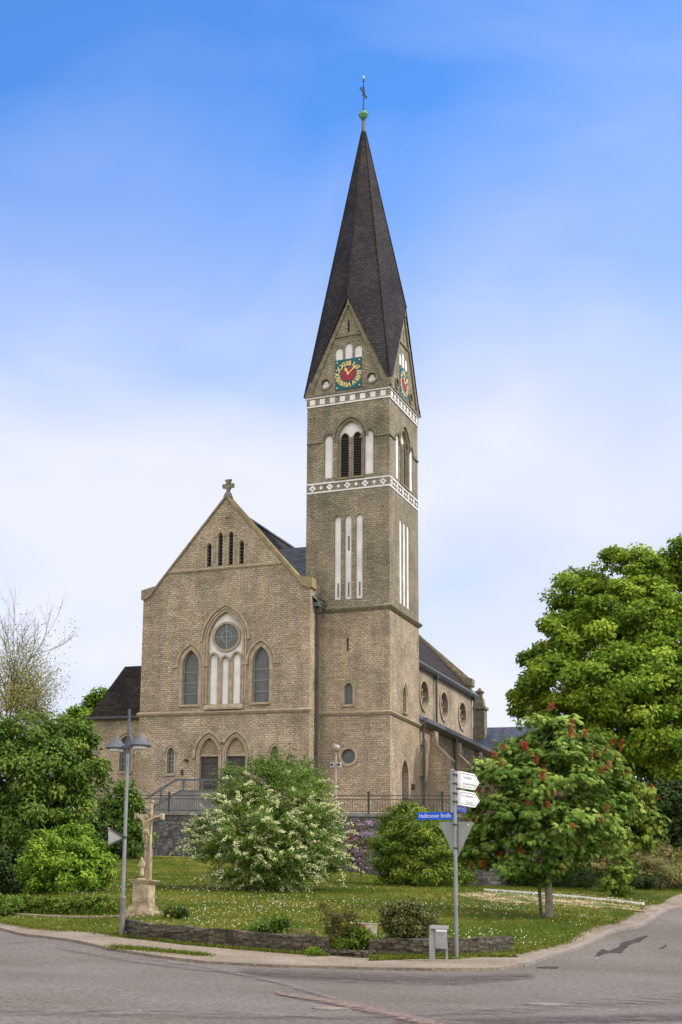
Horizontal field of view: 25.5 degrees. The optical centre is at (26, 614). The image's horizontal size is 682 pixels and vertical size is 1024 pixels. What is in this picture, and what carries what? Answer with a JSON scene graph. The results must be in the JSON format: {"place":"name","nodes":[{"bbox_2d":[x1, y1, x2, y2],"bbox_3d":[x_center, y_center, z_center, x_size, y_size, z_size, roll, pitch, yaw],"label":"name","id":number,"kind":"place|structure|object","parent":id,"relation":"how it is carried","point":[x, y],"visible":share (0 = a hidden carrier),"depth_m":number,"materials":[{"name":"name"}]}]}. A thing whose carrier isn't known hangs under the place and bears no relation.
{"place":"outdoors","nodes":[
{"label":"outdoors","id":0,"kind":"place"},
{"bbox_2d":[0,909,681,1023],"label":"road","id":1,"kind":"structure","parent":0,"point":[40,973],"depth_m":23.01,"materials":[{"name":"grey asphalt"}]},
{"bbox_2d":[62,948,278,972],"bbox_3d":[2.453,7.323,30.636,1.932,0.231,8.357,12,-14,-36],"label":"worn strip","id":2,"kind":"object","parent":1,"relation":"on","point":[166,964],"visible":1,"depth_m":29.94,"materials":[{"name":"asphalt"}]},
{"bbox_2d":[0,1007,391,1016],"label":"worn strip","id":3,"kind":"object","parent":1,"relation":"on","point":[204,1013],"visible":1,"depth_m":17.46,"materials":[{"name":"asphalt"}]},
{"bbox_2d":[170,962,334,997],"bbox_3d":[3.983,6.393,25.432,1.150,0.147,12.484,4,-12,-7],"label":"seam strip","id":4,"kind":"object","parent":1,"relation":"on","point":[259,978],"visible":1,"depth_m":27.21,"materials":[{"name":"asphalt"}]},
{"bbox_2d":[312,1006,352,1010],"bbox_3d":[3.939,5.062,18.496,0.520,0.019,0.520,4,-12,-14],"label":"manhole cover","id":5,"kind":"object","parent":1,"relation":"on","point":[333,1008],"visible":1,"depth_m":18.37,"materials":[{"name":"metal"}]},
{"bbox_2d":[276,991,445,1023],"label":"reddish strip","id":6,"kind":"object","parent":1,"relation":"on","point":[400,1016],"visible":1,"depth_m":18.35,"materials":[{"name":"grey asphalt"}]},
{"bbox_2d":[251,971,526,981],"bbox_3d":[6.994,6.734,26.827,6.123,0.300,4.973,2,-12,6],"label":"dark strip","id":7,"kind":"object","parent":1,"relation":"on","point":[306,974],"visible":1,"depth_m":27.01,"materials":[{"name":"asphalt"}]},
{"bbox_2d":[400,1014,681,1023],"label":"dark strip","id":8,"kind":"object","parent":1,"relation":"on","point":[507,1020],"visible":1,"depth_m":17.12,"materials":[{"name":"asphalt"}]},
{"bbox_2d":[522,1002,573,1006],"bbox_3d":[7.178,5.364,19.800,0.680,0.020,0.680,2,-12,-3],"label":"manhole cover","id":9,"kind":"object","parent":1,"relation":"on","point":[546,1003],"visible":1,"depth_m":19.67,"materials":[{"name":"metal"}]},
{"bbox_2d":[423,994,681,1013],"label":"pale strip","id":10,"kind":"object","parent":1,"relation":"on","point":[603,1002],"visible":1,"depth_m":20.21,"materials":[{"name":"asphalt"}]},
{"bbox_2d":[516,905,681,966],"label":"kerb stones","id":11,"kind":"object","parent":1,"relation":"on","point":[592,940],"visible":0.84,"depth_m":38.19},
{"bbox_2d":[596,935,647,955],"bbox_3d":[15.469,8.602,37.456,0.559,0.589,7.635,-4,-13,30],"label":"tar patch","id":12,"kind":"object","parent":1,"relation":"on","point":[622,947],"visible":1,"depth_m":37.14,"materials":[{"name":"grey asphalt"}]},
{"bbox_2d":[0,855,681,958],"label":"lawn","id":13,"kind":"structure","parent":0,"point":[546,930],"depth_m":45.63,"materials":[{"name":"green plant"}]},
{"bbox_2d":[0,894,23,915],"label":"rosette plant","id":14,"kind":"object","parent":13,"relation":"on","point":[9,905],"visible":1,"depth_m":44.74,"materials":[{"name":"green plant"}]},
{"bbox_2d":[0,845,56,894],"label":"dark shrub","id":15,"kind":"object","parent":13,"relation":"on","point":[8,883],"visible":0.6,"depth_m":52.55,"materials":[{"name":"green plant"}]},
{"bbox_2d":[0,709,113,863],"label":"broadleaf tree","id":16,"kind":"object","parent":13,"relation":"on","point":[31,759],"visible":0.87,"depth_m":58.31,"materials":[{"name":"green plant"}]},
{"bbox_2d":[0,893,119,914],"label":"hedge","id":17,"kind":"object","parent":13,"relation":"on","point":[86,905],"visible":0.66,"depth_m":43.73,"materials":[{"name":"green plant"}]},
{"bbox_2d":[11,913,119,917],"bbox_3d":[1.051,8.993,43.038,0.368,0.178,6.473,10,-14,-33],"label":"gravel edge","id":18,"kind":"object","parent":13,"relation":"on","point":[42,915],"visible":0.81,"depth_m":43.17,"materials":[{"name":"beige gravel"}]},
{"bbox_2d":[13,819,118,895],"bbox_3d":[1.431,8.710,51.069,3.813,2.941,3.025,3,-12,0],"label":"round shrub","id":19,"kind":"object","parent":13,"relation":"on","point":[85,865],"visible":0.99,"depth_m":50.77,"materials":[{"name":"green plant"}]},
{"bbox_2d":[84,810,127,856],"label":"bush","id":20,"kind":"object","parent":13,"relation":"on","point":[103,824],"visible":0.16,"depth_m":75.07,"materials":[{"name":"green plant"}]},
{"bbox_2d":[92,778,158,858],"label":"bush","id":21,"kind":"object","parent":13,"relation":"on","point":[114,809],"visible":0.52,"depth_m":76.94,"materials":[{"name":"green plant"}]},
{"bbox_2d":[105,709,151,934],"bbox_3d":[2.475,5.223,35.890,0.580,5.756,1.580,10,-14,-31],"label":"street lamp","id":22,"kind":"object","parent":13,"relation":"on","point":[138,742],"visible":0.97,"depth_m":35.83,"materials":[{"name":"grey metal"}]},
{"bbox_2d":[108,827,126,845],"bbox_3d":[2.262,5.538,35.739,0.530,0.460,0.133,8,-13,-24],"label":"traffic sign","id":23,"kind":"object","parent":22,"relation":"attached to","point":[114,836],"visible":1,"depth_m":35.68,"materials":[{"name":"metal"}]},
{"bbox_2d":[125,799,164,917],"bbox_3d":[3.354,6.873,40.248,0.925,3.376,0.720,-4,-14,31],"label":"wayside crucifix","id":24,"kind":"object","parent":13,"relation":"on","point":[143,897],"visible":1,"depth_m":40.06,"materials":[{"name":"stone"}]},
{"bbox_2d":[161,906,190,918],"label":"daffodil clump","id":25,"kind":"object","parent":13,"relation":"on","point":[177,912],"visible":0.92,"depth_m":38.37,"materials":[{"name":"green plant"}]},
{"bbox_2d":[124,918,329,953],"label":"stone wall","id":26,"kind":"structure","parent":13,"relation":"on","point":[238,938],"depth_m":33.59,"materials":[{"name":"grey stone"}]},
{"bbox_2d":[168,741,365,893],"bbox_3d":[9.076,7.831,53.122,6.514,6.524,5.704,11,-14,-34],"label":"spirea bush","id":27,"kind":"object","parent":13,"relation":"on","point":[311,849],"visible":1,"depth_m":52.23,"materials":[{"name":"green plant"}]},
{"bbox_2d":[241,911,302,933],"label":"leafy perennial","id":28,"kind":"object","parent":13,"relation":"on","point":[280,925],"visible":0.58,"depth_m":35.06,"materials":[{"name":"green plant"}]},
{"bbox_2d":[283,927,319,935],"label":"dry perennial","id":29,"kind":"object","parent":13,"relation":"on","point":[303,931],"visible":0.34,"depth_m":34.49,"materials":[{"name":"beige plant"}]},
{"bbox_2d":[23,880,646,949],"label":"daisies","id":30,"kind":"object","parent":13,"relation":"on","point":[373,902],"visible":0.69,"depth_m":45.41,"materials":[{"name":"white plant"}]},
{"bbox_2d":[318,900,369,946],"bbox_3d":[7.394,7.413,33.618,1.262,1.406,0.868,3,-12,0],"label":"bronze shrub","id":31,"kind":"object","parent":13,"relation":"on","point":[337,920],"visible":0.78,"depth_m":33.53,"materials":[{"name":"brown plant"}]},
{"bbox_2d":[328,949,370,957],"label":"stone wall","id":32,"kind":"structure","parent":13,"relation":"on","point":[347,953],"depth_m":32.19,"materials":[{"name":"grey stone"}]},
{"bbox_2d":[344,828,356,880],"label":"azalea","id":33,"kind":"object","parent":13,"relation":"on","point":[349,838],"visible":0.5,"depth_m":66.24,"materials":[{"name":"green plant"}]},
{"bbox_2d":[330,922,382,950],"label":"ferny plant","id":34,"kind":"object","parent":13,"relation":"on","point":[360,941],"visible":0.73,"depth_m":33.12,"materials":[{"name":"green plant"}]},
{"bbox_2d":[338,818,376,881],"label":"rhododendron","id":35,"kind":"object","parent":13,"relation":"on","point":[363,843],"visible":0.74,"depth_m":65.28,"materials":[{"name":"purple plant"}]},
{"bbox_2d":[350,922,377,935],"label":"stone block","id":36,"kind":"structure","parent":13,"relation":"on","point":[373,926],"depth_m":35.20,"materials":[{"name":"beige stone"}]},
{"bbox_2d":[376,896,442,938],"bbox_3d":[9.153,7.416,34.092,1.603,1.533,1.294,9,-13,-28],"label":"round shrub","id":37,"kind":"object","parent":13,"relation":"on","point":[408,918],"visible":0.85,"depth_m":33.82,"materials":[{"name":"green plant"}]},
{"bbox_2d":[362,800,480,886],"bbox_3d":[16.359,9.622,59.526,5.004,3.852,5.597,3,-12,0],"label":"arching shrub","id":38,"kind":"object","parent":13,"relation":"on","point":[400,859],"visible":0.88,"depth_m":58.41,"materials":[{"name":"green plant"}]},
{"bbox_2d":[369,935,513,954],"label":"stone wall","id":39,"kind":"structure","parent":13,"relation":"on","point":[417,946],"depth_m":32.37,"materials":[{"name":"grey stone"}]},
{"bbox_2d":[418,769,478,956],"bbox_3d":[9.581,5.749,32.713,1.305,4.366,0.987,-3,-13,26],"label":"signpost","id":40,"kind":"object","parent":13,"relation":"on","point":[455,832],"visible":1,"depth_m":32.54,"materials":[{"name":"metal"}]},
{"bbox_2d":[499,873,544,886],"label":"spreading shrub","id":41,"kind":"object","parent":13,"relation":"on","point":[530,882],"visible":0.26,"depth_m":59.91,"materials":[{"name":"green plant"}]},
{"bbox_2d":[537,859,542,916],"bbox_3d":[15.347,8.229,42.785,0.333,1.947,0.120,-2,-13,22],"label":"stake","id":42,"kind":"object","parent":13,"relation":"on","point":[540,902],"visible":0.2,"depth_m":42.73,"materials":[{"name":"brown wood"}]},
{"bbox_2d":[449,702,649,917],"bbox_3d":[15.458,5.967,43.072,5.379,6.726,4.658,14,-16,-43],"label":"chestnut tree","id":43,"kind":"object","parent":13,"relation":"on","point":[542,813],"visible":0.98,"depth_m":42.31,"materials":[{"name":"green plant"}]},
{"bbox_2d":[458,892,644,912],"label":"mulch path","id":44,"kind":"structure","parent":13,"relation":"on","point":[485,894],"depth_m":50.28,"materials":[{"name":"beige gravel"}]},
{"bbox_2d":[484,889,643,904],"bbox_3d":[19.611,10.405,52.742,5.774,0.531,0.180,-7,-15,39],"label":"edging board","id":45,"kind":"object","parent":13,"relation":"on","point":[567,896],"visible":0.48,"depth_m":52.46,"materials":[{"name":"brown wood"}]},
{"bbox_2d":[536,864,602,888],"bbox_3d":[22.459,11.060,60.283,2.911,1.440,2.744,3,-12,0],"label":"spreading shrub","id":46,"kind":"object","parent":13,"relation":"on","point":[579,881],"visible":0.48,"depth_m":59.66,"materials":[{"name":"green plant"}]},
{"bbox_2d":[539,851,620,886],"bbox_3d":[24.523,11.021,63.014,4.058,2.505,3.439,3,-12,0],"label":"cream shrub","id":47,"kind":"object","parent":13,"relation":"on","point":[599,865],"visible":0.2,"depth_m":62.42,"materials":[{"name":"beige plant"}]},
{"bbox_2d":[595,846,642,897],"bbox_3d":[22.784,10.050,55.366,1.673,2.285,1.534,9,-13,-28],"label":"chestnut sapling","id":48,"kind":"object","parent":13,"relation":"on","point":[616,885],"visible":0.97,"depth_m":55.13,"materials":[{"name":"green plant"}]},
{"bbox_2d":[580,748,671,863],"bbox_3d":[23.774,8.446,57.946,4.385,6.109,3.423,11,-14,-34],"label":"chestnut tree","id":49,"kind":"object","parent":13,"relation":"on","point":[648,832],"visible":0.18,"depth_m":57.26,"materials":[{"name":"green plant"}]},
{"bbox_2d":[600,862,661,889],"bbox_3d":[25.411,11.174,60.854,2.556,1.496,2.399,3,-12,0],"label":"spreading shrub","id":50,"kind":"object","parent":13,"relation":"on","point":[646,884],"visible":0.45,"depth_m":60.20,"materials":[{"name":"green plant"}]},
{"bbox_2d":[604,840,681,888],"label":"cream shrub","id":51,"kind":"object","parent":13,"relation":"on","point":[670,871],"visible":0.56,"depth_m":61.74,"materials":[{"name":"beige plant"}]},
{"bbox_2d":[627,773,664,856],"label":"dark shrub","id":52,"kind":"object","parent":13,"relation":"on","point":[640,779],"visible":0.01,"depth_m":73.38,"materials":[{"name":"green plant"}]},
{"bbox_2d":[630,776,681,886],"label":"dark shrub","id":53,"kind":"object","parent":13,"relation":"on","point":[668,796],"visible":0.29,"depth_m":69.05,"materials":[{"name":"green plant"}]},
{"bbox_2d":[667,793,681,887],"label":"dark shrub","id":54,"kind":"object","parent":13,"relation":"on","point":[679,839],"visible":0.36,"depth_m":67.85,"materials":[{"name":"green plant"}]},
{"bbox_2d":[0,893,681,970],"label":"pavement","id":55,"kind":"structure","parent":0,"point":[238,957],"depth_m":31.85,"materials":[{"name":"beige concrete"}]},
{"bbox_2d":[0,918,124,936],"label":"grass edge","id":56,"kind":"object","parent":55,"relation":"on","point":[38,927],"depth_m":38.95,"materials":[{"name":"green plant"}]},
{"bbox_2d":[103,943,222,956],"bbox_3d":[3.053,7.576,32.391,2.984,0.273,0.846,-4,-14,32],"label":"grass edge","id":57,"kind":"object","parent":55,"relation":"on","point":[161,950],"depth_m":32.31,"materials":[{"name":"green plant"}]},
{"bbox_2d":[117,933,330,955],"bbox_3d":[4.415,7.728,33.547,5.495,0.363,0.780,-5,-14,32],"label":"grass edge","id":58,"kind":"object","parent":55,"relation":"on","point":[181,942],"depth_m":33.37,"materials":[{"name":"green plant"}]},
{"bbox_2d":[305,946,324,955],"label":"wall weed","id":59,"kind":"object","parent":55,"relation":"on","point":[312,950],"depth_m":32.24,"materials":[{"name":"green plant"}]},
{"bbox_2d":[429,925,448,960],"bbox_3d":[8.951,7.143,31.219,0.405,0.782,0.272,0,-12,16],"label":"litter bin","id":60,"kind":"object","parent":55,"relation":"on","point":[438,936],"visible":0.95,"depth_m":31.15,"materials":[{"name":"grey metal"}]},
{"bbox_2d":[366,953,518,960],"bbox_3d":[9.245,7.602,31.920,3.938,0.357,0.369,7,-12,-17],"label":"grass edge","id":61,"kind":"object","parent":55,"relation":"on","point":[405,956],"depth_m":31.77,"materials":[{"name":"green plant"}]},
{"bbox_2d":[512,899,665,954],"bbox_3d":[18.172,9.466,44.619,0.780,2.215,27.299,-4,-13,30],"label":"grass edge","id":62,"kind":"object","parent":55,"relation":"on","point":[571,939],"depth_m":39.62,"materials":[{"name":"green plant"}]},
{"bbox_2d":[0,0,681,810],"label":"sky","id":63,"kind":"structure","parent":0,"point":[175,175],"materials":[{"name":"blue"}]},
{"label":"terrace","id":64,"kind":"structure","parent":0,"visible":0},
{"bbox_2d":[0,580,85,787],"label":"bare tree","id":65,"kind":"object","parent":64,"relation":"on","point":[8,699],"visible":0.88,"depth_m":96.69,"materials":[{"name":"beige plant"}]},
{"bbox_2d":[34,684,109,768],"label":"distant tree","id":66,"kind":"object","parent":64,"relation":"on","point":[86,708],"visible":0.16,"depth_m":125.24,"materials":[{"name":"green plant"}]},
{"bbox_2d":[153,790,250,811],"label":"entrance steps","id":67,"kind":"structure","parent":64,"relation":"on","point":[180,799],"depth_m":87.57,"materials":[{"name":"concrete"}]},
{"bbox_2d":[143,779,235,811],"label":"handrail","id":68,"kind":"object","parent":67,"relation":"on","point":[173,781],"visible":0.51,"depth_m":87.98,"materials":[{"name":"grey metal"}]},
{"bbox_2d":[330,744,340,808],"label":"globe lamp","id":69,"kind":"object","parent":64,"relation":"on","point":[336,748],"visible":0.98,"depth_m":82.68,"materials":[{"name":"grey metal"}]},
{"bbox_2d":[85,75,588,813],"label":"church","id":70,"kind":"structure","parent":64,"relation":"on","point":[259,639],"depth_m":91.58,"materials":[{"name":"stone"}]},
{"bbox_2d":[117,731,134,773],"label":"window","id":71,"kind":"structure","parent":70,"relation":"in","point":[123,754],"depth_m":95.63,"materials":[{"name":"grey stone"}]},
{"bbox_2d":[163,743,177,775],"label":"window","id":72,"kind":"structure","parent":70,"relation":"in","point":[172,752],"depth_m":91.74,"materials":[{"name":"grey stone"}]},
{"bbox_2d":[172,642,208,706],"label":"window","id":73,"kind":"structure","parent":70,"relation":"in","point":[193,664],"depth_m":92.24,"materials":[{"name":"grey"}]},
{"bbox_2d":[204,541,213,566],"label":"louvre window","id":74,"kind":"structure","parent":70,"relation":"in","point":[210,553],"depth_m":93.19,"materials":[{"name":"beige stone"}]},
{"bbox_2d":[201,757,217,789],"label":"door","id":75,"kind":"structure","parent":70,"relation":"in","point":[208,763],"depth_m":90.41,"materials":[{"name":"wood"}]},
{"bbox_2d":[215,530,225,565],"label":"louvre window","id":76,"kind":"structure","parent":70,"relation":"in","point":[221,542],"depth_m":92.87,"materials":[{"name":"beige stone"}]},
{"bbox_2d":[212,622,240,651],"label":"rose window","id":77,"kind":"structure","parent":70,"relation":"in","point":[226,636],"depth_m":91.52,"materials":[{"name":"grey glass"}]},
{"bbox_2d":[226,529,235,564],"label":"louvre window","id":78,"kind":"structure","parent":70,"relation":"in","point":[232,543],"depth_m":92.51,"materials":[{"name":"beige stone"}]},
{"bbox_2d":[227,756,244,790],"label":"door","id":79,"kind":"structure","parent":70,"relation":"in","point":[240,760],"depth_m":89.55,"materials":[{"name":"wood"}]},
{"bbox_2d":[236,538,246,563],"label":"louvre window","id":80,"kind":"structure","parent":70,"relation":"in","point":[243,545],"depth_m":92.04,"materials":[{"name":"beige stone"}]},
{"bbox_2d":[241,638,279,704],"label":"window","id":81,"kind":"structure","parent":70,"relation":"in","point":[264,660],"depth_m":89.79,"materials":[{"name":"grey"}]},
{"bbox_2d":[267,741,281,770],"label":"window","id":82,"kind":"structure","parent":70,"relation":"in","point":[271,745],"depth_m":88.23,"materials":[{"name":"grey stone"}]},
{"bbox_2d":[338,746,357,766],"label":"round window","id":83,"kind":"structure","parent":70,"relation":"in","point":[350,757],"depth_m":87.71,"materials":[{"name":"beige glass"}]},
{"bbox_2d":[340,678,356,706],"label":"window","id":84,"kind":"structure","parent":70,"relation":"in","point":[350,688],"depth_m":88.51,"materials":[{"name":"grey stone"}]},
{"bbox_2d":[338,422,362,477],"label":"belfry window","id":85,"kind":"structure","parent":70,"relation":"in","point":[350,444],"depth_m":91.63,"materials":[{"name":"paint"}]},
{"bbox_2d":[400,435,406,485],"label":"belfry window","id":86,"kind":"structure","parent":70,"relation":"in","point":[403,450],"depth_m":93.17,"materials":[{"name":"paint"}]},
{"bbox_2d":[402,682,408,714],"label":"window","id":87,"kind":"structure","parent":70,"relation":"in","point":[404,683],"depth_m":89.50,"materials":[{"name":"grey stone"}]},
{"bbox_2d":[419,678,429,711],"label":"round window","id":88,"kind":"structure","parent":70,"relation":"in","point":[421,693],"depth_m":109.40,"materials":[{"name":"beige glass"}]},
{"bbox_2d":[421,737,427,782],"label":"window","id":89,"kind":"structure","parent":70,"relation":"in","point":[426,745],"depth_m":92.64,"materials":[{"name":"grey stone"}]},
{"bbox_2d":[439,689,448,721],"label":"round window","id":90,"kind":"structure","parent":70,"relation":"in","point":[441,705],"depth_m":114.07,"materials":[{"name":"beige stone"}]},
{"bbox_2d":[458,700,466,730],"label":"round window","id":91,"kind":"structure","parent":70,"relation":"in","point":[460,717],"depth_m":118.67,"materials":[{"name":"beige stone"}]},
{"bbox_2d":[402,797,434,810],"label":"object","id":92,"kind":"structure","parent":64,"relation":"on","point":[415,802],"depth_m":86.42,"materials":[{"name":"metal"}]},
{"bbox_3d":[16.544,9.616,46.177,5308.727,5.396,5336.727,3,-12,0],"label":"ground","id":93,"kind":"structure","parent":0,"visible":0},
{"bbox_2d":[81,811,672,886],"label":"retaining wall","id":94,"kind":"structure","parent":93,"relation":"on","point":[169,828],"depth_m":82.92,"materials":[{"name":"stone"}]},
{"bbox_2d":[83,791,520,812],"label":"iron railing","id":95,"kind":"object","parent":94,"relation":"on","point":[365,799],"visible":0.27,"depth_m":78.68,"materials":[{"name":"black metal"}]},
{"bbox_2d":[504,532,681,804],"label":"lime tree","id":96,"kind":"object","parent":93,"relation":"on","point":[624,679],"visible":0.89,"depth_m":88.93,"materials":[{"name":"green plant"}]}
]}

